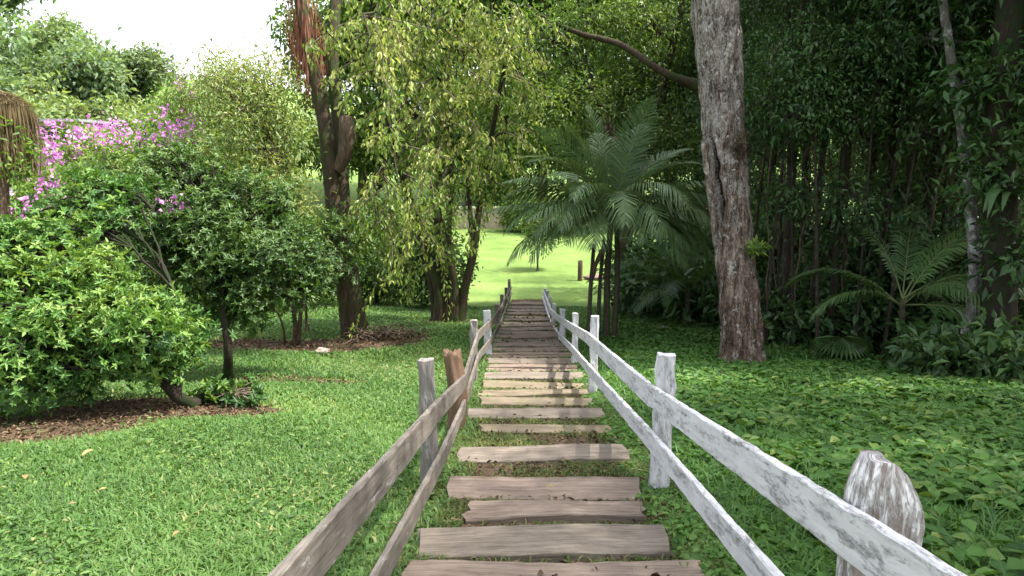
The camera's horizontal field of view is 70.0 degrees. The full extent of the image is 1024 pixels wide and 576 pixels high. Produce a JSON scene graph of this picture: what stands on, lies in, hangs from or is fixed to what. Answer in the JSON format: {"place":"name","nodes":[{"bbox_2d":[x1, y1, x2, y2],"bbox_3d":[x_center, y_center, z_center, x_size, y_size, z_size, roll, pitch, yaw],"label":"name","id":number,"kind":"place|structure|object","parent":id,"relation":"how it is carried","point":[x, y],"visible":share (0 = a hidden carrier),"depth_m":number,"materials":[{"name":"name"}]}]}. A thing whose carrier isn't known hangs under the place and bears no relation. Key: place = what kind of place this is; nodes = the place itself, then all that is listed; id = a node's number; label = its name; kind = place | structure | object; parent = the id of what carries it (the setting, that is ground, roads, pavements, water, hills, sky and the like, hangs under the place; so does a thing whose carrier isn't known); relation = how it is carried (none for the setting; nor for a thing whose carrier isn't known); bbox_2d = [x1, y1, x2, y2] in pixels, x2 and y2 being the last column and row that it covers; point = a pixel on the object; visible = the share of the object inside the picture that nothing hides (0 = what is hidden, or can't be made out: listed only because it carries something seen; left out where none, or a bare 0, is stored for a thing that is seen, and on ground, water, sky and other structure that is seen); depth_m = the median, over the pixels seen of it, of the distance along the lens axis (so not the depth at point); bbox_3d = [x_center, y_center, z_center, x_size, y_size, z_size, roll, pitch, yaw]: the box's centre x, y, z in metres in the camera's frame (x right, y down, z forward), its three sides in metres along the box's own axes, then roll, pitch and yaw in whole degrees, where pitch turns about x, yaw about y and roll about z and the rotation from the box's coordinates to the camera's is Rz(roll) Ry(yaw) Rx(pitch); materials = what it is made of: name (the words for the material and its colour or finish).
{"place":"outdoors","nodes":[
{"label":"outdoors","id":0,"kind":"place"},
{"bbox_2d":[0,0,656,116],"label":"sky","id":1,"kind":"structure","parent":0,"point":[182,24],"materials":[{"name":"white"}]},
{"bbox_2d":[0,80,962,575],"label":"ground","id":2,"kind":"structure","parent":0,"point":[556,274],"depth_m":18.25,"materials":[{"name":"plant"}]},
{"bbox_2d":[0,0,36,68],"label":"hillside tree","id":3,"kind":"object","parent":2,"relation":"on","point":[10,38],"visible":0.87,"depth_m":62.97,"materials":[{"name":"green plant"}]},
{"bbox_2d":[0,40,36,204],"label":"hillside tree","id":4,"kind":"object","parent":2,"relation":"on","point":[4,87],"visible":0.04,"depth_m":47.07,"materials":[{"name":"green plant"}]},
{"bbox_2d":[0,91,46,384],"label":"shaggy stump","id":5,"kind":"object","parent":2,"relation":"on","point":[18,146],"visible":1,"depth_m":11.39,"materials":[{"name":"brown plant"}]},
{"bbox_2d":[0,0,61,69],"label":"hillside tree","id":6,"kind":"object","parent":2,"relation":"on","point":[13,4],"visible":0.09,"depth_m":78.80,"materials":[{"name":"green plant"}]},
{"bbox_2d":[0,62,80,181],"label":"hillside tree","id":7,"kind":"object","parent":2,"relation":"on","point":[32,87],"visible":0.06,"depth_m":57.06,"materials":[{"name":"green plant"}]},
{"bbox_2d":[0,37,99,110],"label":"hillside tree","id":8,"kind":"object","parent":2,"relation":"on","point":[32,64],"visible":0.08,"depth_m":61.67,"materials":[{"name":"green plant"}]},
{"bbox_2d":[17,9,102,66],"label":"hillside tree","id":9,"kind":"object","parent":2,"relation":"on","point":[53,26],"visible":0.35,"depth_m":69.37,"materials":[{"name":"green plant"}]},
{"bbox_2d":[32,119,119,183],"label":"house","id":10,"kind":"structure","parent":2,"relation":"on","point":[85,121],"depth_m":44.42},
{"bbox_2d":[21,85,149,142],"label":"hillside tree","id":11,"kind":"object","parent":2,"relation":"on","point":[69,110],"visible":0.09,"depth_m":51.94,"materials":[{"name":"green plant"}]},
{"bbox_2d":[23,106,151,268],"bbox_3d":[-10.561,-1.827,19.145,4.909,5.673,3.190,0,10,0],"label":"pink bush","id":12,"kind":"object","parent":2,"relation":"on","point":[70,158],"visible":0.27,"depth_m":18.27,"materials":[{"name":"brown plant"}]},
{"bbox_2d":[32,27,143,115],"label":"hillside tree","id":13,"kind":"object","parent":2,"relation":"on","point":[91,68],"visible":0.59,"depth_m":63.81,"materials":[{"name":"green plant"}]},
{"bbox_2d":[9,117,199,235],"bbox_3d":[-8.445,-0.882,14.611,4.718,4.956,3.245,0,10,0],"label":"pink bush","id":14,"kind":"object","parent":2,"relation":"on","point":[40,188],"visible":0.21,"depth_m":14.19,"materials":[{"name":"brown plant"}]},
{"bbox_2d":[0,161,237,417],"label":"broadleaf bush","id":15,"kind":"object","parent":2,"relation":"on","point":[68,317],"visible":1,"depth_m":8.57,"materials":[{"name":"green plant"}]},
{"bbox_2d":[109,39,183,104],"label":"hillside tree","id":16,"kind":"object","parent":2,"relation":"on","point":[151,65],"visible":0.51,"depth_m":70.78,"materials":[{"name":"green plant"}]},
{"bbox_2d":[95,81,230,122],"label":"hillside tree","id":17,"kind":"object","parent":2,"relation":"on","point":[130,103],"visible":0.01,"depth_m":65.22,"materials":[{"name":"green plant"}]},
{"bbox_2d":[108,103,239,297],"bbox_3d":[-8.303,-1.383,16.784,3.680,6.244,12.716,-3,10,-15],"label":"pink bush","id":18,"kind":"object","parent":2,"relation":"on","point":[167,130],"visible":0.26,"depth_m":17.22,"materials":[{"name":"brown plant"}]},
{"bbox_2d":[129,69,221,301],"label":"tree","id":19,"kind":"object","parent":2,"relation":"on","point":[178,95],"visible":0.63,"depth_m":29.50,"materials":[{"name":"green plant"}]},
{"bbox_2d":[123,93,283,168],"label":"hillside tree","id":20,"kind":"object","parent":2,"relation":"on","point":[135,114],"visible":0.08,"depth_m":57.39,"materials":[{"name":"green plant"}]},
{"bbox_2d":[54,121,358,381],"bbox_3d":[-5.138,-0.659,12.138,4.714,4.193,3.091,0,10,0],"label":"slender bush","id":21,"kind":"object","parent":2,"relation":"on","point":[221,253],"visible":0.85,"depth_m":11.56,"materials":[{"name":"green plant"}]},
{"bbox_2d":[185,368,269,409],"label":"plant","id":22,"kind":"object","parent":2,"relation":"on","point":[214,390],"visible":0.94,"depth_m":9.19,"materials":[{"name":"green plant"}]},
{"bbox_2d":[154,30,336,343],"bbox_3d":[-5.937,-2.018,16.372,3.435,7.179,5.237,-7,12,-35],"label":"fine leaf tree","id":23,"kind":"object","parent":2,"relation":"on","point":[242,98],"visible":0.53,"depth_m":15.88,"materials":[{"name":"green plant"}]},
{"bbox_2d":[238,104,356,181],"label":"hillside tree","id":24,"kind":"object","parent":2,"relation":"on","point":[314,139],"visible":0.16,"depth_m":61.40,"materials":[{"name":"green plant"}]},
{"bbox_2d":[269,198,372,332],"bbox_3d":[-4.755,-0.312,17.258,2.962,3.605,2.583,6,12,30],"label":"round shrub","id":25,"kind":"object","parent":2,"relation":"on","point":[334,247],"visible":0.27,"depth_m":17.02,"materials":[{"name":"green plant"}]},
{"bbox_2d":[282,0,370,338],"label":"mossy tree","id":26,"kind":"object","parent":2,"relation":"on","point":[336,137],"visible":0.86,"depth_m":18.07,"materials":[{"name":"brown plant"}]},
{"bbox_2d":[259,0,440,204],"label":"background tree","id":27,"kind":"object","parent":2,"relation":"on","point":[322,13],"visible":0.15,"depth_m":67.91,"materials":[{"name":"green plant"}]},
{"bbox_2d":[311,209,400,305],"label":"bush","id":28,"kind":"object","parent":2,"relation":"on","point":[365,279],"visible":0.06,"depth_m":28.38,"materials":[{"name":"green plant"}]},
{"bbox_2d":[0,304,714,575],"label":"lawn grass","id":29,"kind":"structure","parent":2,"relation":"on","point":[203,556],"depth_m":6.03,"materials":[{"name":"plant"}]},
{"bbox_2d":[329,321,440,344],"bbox_3d":[-3.081,1.155,17.835,2.383,0.692,1.823,-5,11,-25],"label":"brush heap","id":30,"kind":"object","parent":2,"relation":"on","point":[399,332],"visible":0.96,"depth_m":17.73,"materials":[{"name":"brown plant"}]},
{"bbox_2d":[311,192,467,232],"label":"bush","id":31,"kind":"object","parent":2,"relation":"on","point":[399,208],"visible":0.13,"depth_m":56.08,"materials":[{"name":"green plant"}]},
{"bbox_2d":[268,279,511,575],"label":"wooden fence","id":32,"kind":"object","parent":2,"relation":"on","point":[318,550],"visible":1,"depth_m":3.97,"materials":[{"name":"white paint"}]},
{"bbox_2d":[315,0,481,191],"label":"background tree","id":33,"kind":"object","parent":2,"relation":"on","point":[354,163],"visible":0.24,"depth_m":66.74,"materials":[{"name":"green plant"}]},
{"bbox_2d":[335,236,469,305],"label":"bush","id":34,"kind":"object","parent":2,"relation":"on","point":[387,296],"visible":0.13,"depth_m":29.02,"materials":[{"name":"green plant"}]},
{"bbox_2d":[359,216,483,307],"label":"bush","id":35,"kind":"object","parent":2,"relation":"on","point":[424,301],"visible":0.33,"depth_m":26.65,"materials":[{"name":"green plant"}]},
{"bbox_2d":[302,0,578,337],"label":"weeping tree","id":36,"kind":"object","parent":2,"relation":"on","point":[448,299],"visible":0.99,"depth_m":18.04,"materials":[{"name":"green plant"}]},
{"bbox_2d":[0,310,891,575],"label":"leaf litter","id":37,"kind":"object","parent":2,"relation":"on","point":[209,410],"visible":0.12,"depth_m":8.59,"materials":[{"name":"plant"}]},
{"bbox_2d":[412,62,517,205],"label":"background tree","id":38,"kind":"object","parent":2,"relation":"on","point":[459,179],"visible":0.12,"depth_m":63.97,"materials":[{"name":"green plant"}]},
{"bbox_2d":[442,206,514,228],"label":"garden wall","id":39,"kind":"structure","parent":2,"relation":"on","point":[490,224],"depth_m":63.80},
{"bbox_2d":[487,358,571,364],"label":"timber step","id":40,"kind":"object","parent":2,"relation":"on","point":[560,361],"visible":0.4,"depth_m":14.62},
{"bbox_2d":[490,352,571,357],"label":"timber step","id":41,"kind":"object","parent":2,"relation":"on","point":[529,354],"visible":0.45,"depth_m":15.61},
{"bbox_2d":[486,364,576,371],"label":"timber step","id":42,"kind":"object","parent":2,"relation":"on","point":[526,367],"visible":0.47,"depth_m":13.71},
{"bbox_2d":[478,389,588,397],"bbox_3d":[0.304,1.536,10.356,1.573,0.199,0.284,0,10,0],"label":"timber step","id":43,"kind":"object","parent":2,"relation":"on","point":[542,393],"visible":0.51,"depth_m":10.27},
{"bbox_2d":[484,371,582,379],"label":"timber step","id":44,"kind":"object","parent":2,"relation":"on","point":[516,375],"visible":0.52,"depth_m":12.43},
{"bbox_2d":[483,380,583,388],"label":"timber step","id":45,"kind":"object","parent":2,"relation":"on","point":[494,384],"visible":0.41,"depth_m":11.35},
{"bbox_2d":[479,397,591,406],"bbox_3d":[0.314,1.547,9.577,1.507,0.180,0.322,0,10,0],"label":"timber step","id":46,"kind":"object","parent":2,"relation":"on","point":[518,401],"visible":0.47,"depth_m":9.53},
{"bbox_2d":[468,407,604,419],"bbox_3d":[0.285,1.547,8.659,1.618,0.160,0.374,0,10,0],"label":"timber step","id":47,"kind":"object","parent":2,"relation":"on","point":[551,413],"visible":0.56,"depth_m":8.64,"materials":[{"name":"wood"}]},
{"bbox_2d":[457,0,623,202],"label":"background tree","id":48,"kind":"object","parent":2,"relation":"on","point":[509,147],"visible":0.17,"depth_m":64.30,"materials":[{"name":"green plant"}]},
{"bbox_2d":[457,443,630,464],"bbox_3d":[0.278,1.523,6.480,1.532,0.174,0.356,0,10,0],"label":"timber step","id":49,"kind":"object","parent":2,"relation":"on","point":[551,454],"visible":0.65,"depth_m":6.43,"materials":[{"name":"wood"}]},
{"bbox_2d":[447,476,642,501],"bbox_3d":[0.239,1.521,5.333,1.433,0.160,0.399,0,10,0],"label":"timber step","id":50,"kind":"object","parent":2,"relation":"on","point":[592,488],"visible":0.62,"depth_m":5.30,"materials":[{"name":"wood"}]},
{"bbox_2d":[478,424,611,433],"bbox_3d":[0.346,1.555,7.747,1.433,0.164,0.258,0,10,0],"label":"timber step","id":51,"kind":"object","parent":2,"relation":"on","point":[536,428],"visible":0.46,"depth_m":7.73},
{"bbox_2d":[415,524,675,562],"bbox_3d":[0.173,1.499,4.177,1.459,0.177,0.354,0,10,0],"label":"timber step","id":52,"kind":"object","parent":2,"relation":"on","point":[555,543],"visible":0.76,"depth_m":4.12,"materials":[{"name":"wood"}]},
{"bbox_2d":[402,559,704,575],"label":"timber step","id":53,"kind":"object","parent":2,"relation":"on","point":[452,567],"visible":0.99,"depth_m":3.80,"materials":[{"name":"wood"}]},
{"bbox_2d":[462,500,645,524],"bbox_3d":[0.280,1.511,4.802,1.209,0.194,0.284,0,10,0],"label":"timber step","id":54,"kind":"object","parent":2,"relation":"on","point":[503,511],"visible":0.56,"depth_m":4.71,"materials":[{"name":"wood"}]},
{"bbox_2d":[369,298,743,575],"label":"path weeds","id":55,"kind":"object","parent":2,"relation":"on","point":[512,439],"visible":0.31,"depth_m":6.00,"materials":[{"name":"plant"}]},
{"bbox_2d":[440,0,704,310],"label":"spreading tree","id":56,"kind":"object","parent":2,"relation":"on","point":[662,72],"visible":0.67,"depth_m":24.66,"materials":[{"name":"green plant"}]},
{"bbox_2d":[528,0,660,206],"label":"background tree","id":57,"kind":"object","parent":2,"relation":"on","point":[569,91],"visible":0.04,"depth_m":67.43,"materials":[{"name":"green plant"}]},
{"bbox_2d":[483,95,713,343],"bbox_3d":[2.300,-1.447,16.749,5.420,5.937,3.951,4,11,23],"label":"palm","id":58,"kind":"object","parent":2,"relation":"on","point":[584,194],"visible":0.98,"depth_m":16.49,"materials":[{"name":"green plant"}]},
{"bbox_2d":[610,214,715,326],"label":"feather palm","id":59,"kind":"object","parent":2,"relation":"on","point":[680,281],"visible":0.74,"depth_m":18.70,"materials":[{"name":"green plant"}]},
{"bbox_2d":[586,0,744,216],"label":"background tree","id":60,"kind":"object","parent":2,"relation":"on","point":[642,6],"visible":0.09,"depth_m":59.35,"materials":[{"name":"green plant"}]},
{"bbox_2d":[625,242,718,323],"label":"bush","id":61,"kind":"object","parent":2,"relation":"on","point":[697,292],"visible":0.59,"depth_m":19.54,"materials":[{"name":"green plant"}]},
{"bbox_2d":[604,210,773,321],"bbox_3d":[5.604,-0.232,21.423,5.065,3.994,4.965,9,13,41],"label":"bush","id":62,"kind":"object","parent":2,"relation":"on","point":[638,290],"visible":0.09,"depth_m":21.23,"materials":[{"name":"green plant"}]},
{"bbox_2d":[627,0,752,243],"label":"forest tree","id":63,"kind":"object","parent":2,"relation":"on","point":[693,74],"visible":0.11,"depth_m":26.39,"materials":[{"name":"green plant"}]},
{"bbox_2d":[690,0,765,364],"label":"tree","id":64,"kind":"object","parent":2,"relation":"on","point":[716,27],"visible":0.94,"depth_m":14.03,"materials":[{"name":"brown plant"}]},
{"bbox_2d":[659,0,843,243],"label":"forest tree","id":65,"kind":"object","parent":2,"relation":"on","point":[774,162],"visible":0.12,"depth_m":22.96,"materials":[{"name":"green plant"}]},
{"bbox_2d":[542,288,966,575],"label":"wooden fence","id":66,"kind":"object","parent":2,"relation":"on","point":[872,523],"visible":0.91,"depth_m":2.80,"materials":[{"name":"white paint"}]},
{"bbox_2d":[744,0,790,238],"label":"sapling","id":67,"kind":"object","parent":2,"relation":"on","point":[757,192],"visible":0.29,"depth_m":17.54,"materials":[{"name":"green plant"}]},
{"bbox_2d":[696,261,848,334],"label":"bush","id":68,"kind":"object","parent":2,"relation":"on","point":[762,286],"visible":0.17,"depth_m":16.94,"materials":[{"name":"green plant"}]},
{"bbox_2d":[710,200,843,295],"bbox_3d":[8.119,-0.454,21.149,5.011,4.300,4.602,0,10,0],"label":"bush","id":69,"kind":"object","parent":2,"relation":"on","point":[763,259],"visible":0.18,"depth_m":20.55,"materials":[{"name":"green plant"}]},
{"bbox_2d":[760,3,810,282],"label":"sapling","id":70,"kind":"object","parent":2,"relation":"on","point":[780,215],"visible":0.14,"depth_m":18.58,"materials":[{"name":"green plant"}]},
{"bbox_2d":[549,307,1023,575],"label":"ground cover","id":71,"kind":"object","parent":2,"relation":"on","point":[951,446],"visible":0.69,"depth_m":6.85,"materials":[{"name":"green plant"}]},
{"bbox_2d":[743,0,836,344],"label":"sapling","id":72,"kind":"object","parent":2,"relation":"on","point":[795,210],"visible":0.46,"depth_m":15.41,"materials":[{"name":"green plant"}]},
{"bbox_2d":[751,2,828,299],"bbox_3d":[6.405,-3.334,16.739,1.926,9.666,2.388,0,10,0],"label":"sapling","id":73,"kind":"object","parent":2,"relation":"on","point":[798,187],"visible":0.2,"depth_m":16.60,"materials":[{"name":"green plant"}]},
{"bbox_2d":[717,273,872,347],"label":"bush","id":74,"kind":"object","parent":2,"relation":"on","point":[775,328],"visible":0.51,"depth_m":15.88,"materials":[{"name":"green plant"}]},
{"bbox_2d":[740,0,873,253],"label":"forest tree","id":75,"kind":"object","parent":2,"relation":"on","point":[762,68],"visible":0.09,"depth_m":19.52,"materials":[{"name":"green plant"}]},
{"bbox_2d":[756,0,867,345],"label":"sapling","id":76,"kind":"object","parent":2,"relation":"on","point":[788,191],"visible":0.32,"depth_m":15.41,"materials":[{"name":"green plant"}]},
{"bbox_2d":[777,1,870,331],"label":"sapling","id":77,"kind":"object","parent":2,"relation":"on","point":[821,234],"visible":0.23,"depth_m":15.57,"materials":[{"name":"green plant"}]},
{"bbox_2d":[750,4,899,244],"bbox_3d":[10.623,-7.615,25.227,6.374,17.502,8.172,5,11,25],"label":"forest tree","id":78,"kind":"object","parent":2,"relation":"on","point":[827,168],"visible":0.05,"depth_m":26.36,"materials":[{"name":"green plant"}]},
{"bbox_2d":[758,0,893,337],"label":"sapling","id":79,"kind":"object","parent":2,"relation":"on","point":[841,195],"visible":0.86,"depth_m":14.09,"materials":[{"name":"green plant"}]},
{"bbox_2d":[808,336,872,360],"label":"fan palm","id":80,"kind":"object","parent":2,"relation":"on","point":[852,346],"visible":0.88,"depth_m":14.39,"materials":[{"name":"green plant"}]},
{"bbox_2d":[693,0,990,330],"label":"forest tree","id":81,"kind":"object","parent":2,"relation":"on","point":[751,126],"visible":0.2,"depth_m":16.19,"materials":[{"name":"green plant"}]},
{"bbox_2d":[760,43,784,342],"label":"hanging vine","id":82,"kind":"object","parent":81,"relation":"hanging from","point":[768,185],"visible":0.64,"depth_m":15.57,"materials":[{"name":"green plant"}]},
{"bbox_2d":[805,4,917,298],"bbox_3d":[7.369,-3.316,15.994,1.869,9.765,2.790,-4,11,-21],"label":"sapling","id":83,"kind":"object","parent":2,"relation":"on","point":[844,257],"visible":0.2,"depth_m":16.06,"materials":[{"name":"green plant"}]},
{"bbox_2d":[797,261,927,354],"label":"bush","id":84,"kind":"object","parent":2,"relation":"on","point":[846,309],"visible":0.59,"depth_m":15.58,"materials":[{"name":"green plant"}]},
{"bbox_2d":[806,0,927,336],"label":"sapling","id":85,"kind":"object","parent":2,"relation":"on","point":[845,129],"visible":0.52,"depth_m":14.42,"materials":[{"name":"green plant"}]},
{"bbox_2d":[743,0,994,335],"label":"forest tree","id":86,"kind":"object","parent":2,"relation":"on","point":[851,49],"visible":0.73,"depth_m":13.89,"materials":[{"name":"green plant"}]},
{"bbox_2d":[784,43,821,337],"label":"hanging vine","id":87,"kind":"object","parent":86,"relation":"hanging from","point":[806,216],"visible":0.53,"depth_m":15.62,"materials":[{"name":"green plant"}]},
{"bbox_2d":[779,1,971,224],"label":"forest tree","id":88,"kind":"object","parent":2,"relation":"on","point":[873,154],"visible":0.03,"depth_m":20.71,"materials":[{"name":"green plant"}]},
{"bbox_2d":[793,220,959,294],"bbox_3d":[8.777,-0.243,18.435,4.414,3.631,4.589,0,10,0],"label":"bush","id":89,"kind":"object","parent":2,"relation":"on","point":[855,260],"visible":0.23,"depth_m":17.54,"materials":[{"name":"green plant"}]},
{"bbox_2d":[774,0,994,339],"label":"forest tree","id":90,"kind":"object","parent":2,"relation":"on","point":[892,148],"visible":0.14,"depth_m":15.68,"materials":[{"name":"green plant"}]},
{"bbox_2d":[853,20,932,276],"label":"sapling","id":91,"kind":"object","parent":2,"relation":"on","point":[888,116],"visible":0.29,"depth_m":16.48,"materials":[{"name":"green plant"}]},
{"bbox_2d":[786,204,1023,356],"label":"feather palm","id":92,"kind":"object","parent":2,"relation":"on","point":[946,251],"visible":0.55,"depth_m":14.21,"materials":[{"name":"green plant"}]},
{"bbox_2d":[828,18,989,223],"bbox_3d":[12.514,-7.047,23.125,5.917,16.246,7.586,-1,10,-3],"label":"forest tree","id":93,"kind":"object","parent":2,"relation":"on","point":[859,160],"visible":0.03,"depth_m":22.18,"materials":[{"name":"green plant"}]},
{"bbox_2d":[845,251,976,343],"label":"bush","id":94,"kind":"object","parent":2,"relation":"on","point":[917,312],"visible":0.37,"depth_m":15.59,"materials":[{"name":"green plant"}]},
{"bbox_2d":[844,11,977,344],"bbox_3d":[8.527,-3.297,15.698,2.276,9.795,1.637,10,14,43],"label":"sapling","id":95,"kind":"object","parent":2,"relation":"on","point":[890,195],"visible":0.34,"depth_m":15.82,"materials":[{"name":"green plant"}]},
{"bbox_2d":[880,309,963,371],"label":"bush","id":96,"kind":"object","parent":2,"relation":"on","point":[901,331],"visible":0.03,"depth_m":13.77,"materials":[{"name":"green plant"}]},
{"bbox_2d":[828,0,1023,338],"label":"leaning tree","id":97,"kind":"object","parent":2,"relation":"on","point":[944,13],"visible":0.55,"depth_m":13.15,"materials":[{"name":"green plant"}]},
{"bbox_2d":[875,17,980,355],"bbox_3d":[7.689,-2.599,14.508,2.489,8.738,1.764,6,11,29],"label":"sapling","id":98,"kind":"object","parent":2,"relation":"on","point":[905,217],"visible":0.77,"depth_m":14.34,"materials":[{"name":"green plant"}]},
{"bbox_2d":[854,0,1023,260],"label":"forest tree","id":99,"kind":"object","parent":2,"relation":"on","point":[931,185],"visible":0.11,"depth_m":16.91,"materials":[{"name":"green plant"}]},
{"bbox_2d":[858,188,1023,328],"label":"bush","id":100,"kind":"object","parent":2,"relation":"on","point":[1020,298],"visible":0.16,"depth_m":16.10,"materials":[{"name":"green plant"}]},
{"bbox_2d":[883,308,1023,383],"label":"bush","id":101,"kind":"object","parent":2,"relation":"on","point":[930,355],"visible":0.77,"depth_m":11.48,"materials":[{"name":"green plant"}]},
{"bbox_2d":[911,0,1023,336],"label":"thick tree","id":102,"kind":"object","parent":2,"relation":"on","point":[999,164],"visible":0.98,"depth_m":12.18,"materials":[{"name":"green plant"}]},
{"bbox_2d":[953,185,1023,217],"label":"epiphyte","id":103,"kind":"object","parent":102,"relation":"attached to","point":[992,194],"visible":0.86,"depth_m":11.83,"materials":[{"name":"green plant"}]},
{"bbox_2d":[917,6,1023,325],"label":"sapling","id":104,"kind":"object","parent":2,"relation":"on","point":[948,218],"visible":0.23,"depth_m":14.65,"materials":[{"name":"green plant"}]},
{"bbox_2d":[947,305,1023,379],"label":"bush","id":105,"kind":"object","parent":2,"relation":"on","point":[1017,333],"visible":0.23,"depth_m":11.53,"materials":[{"name":"green plant"}]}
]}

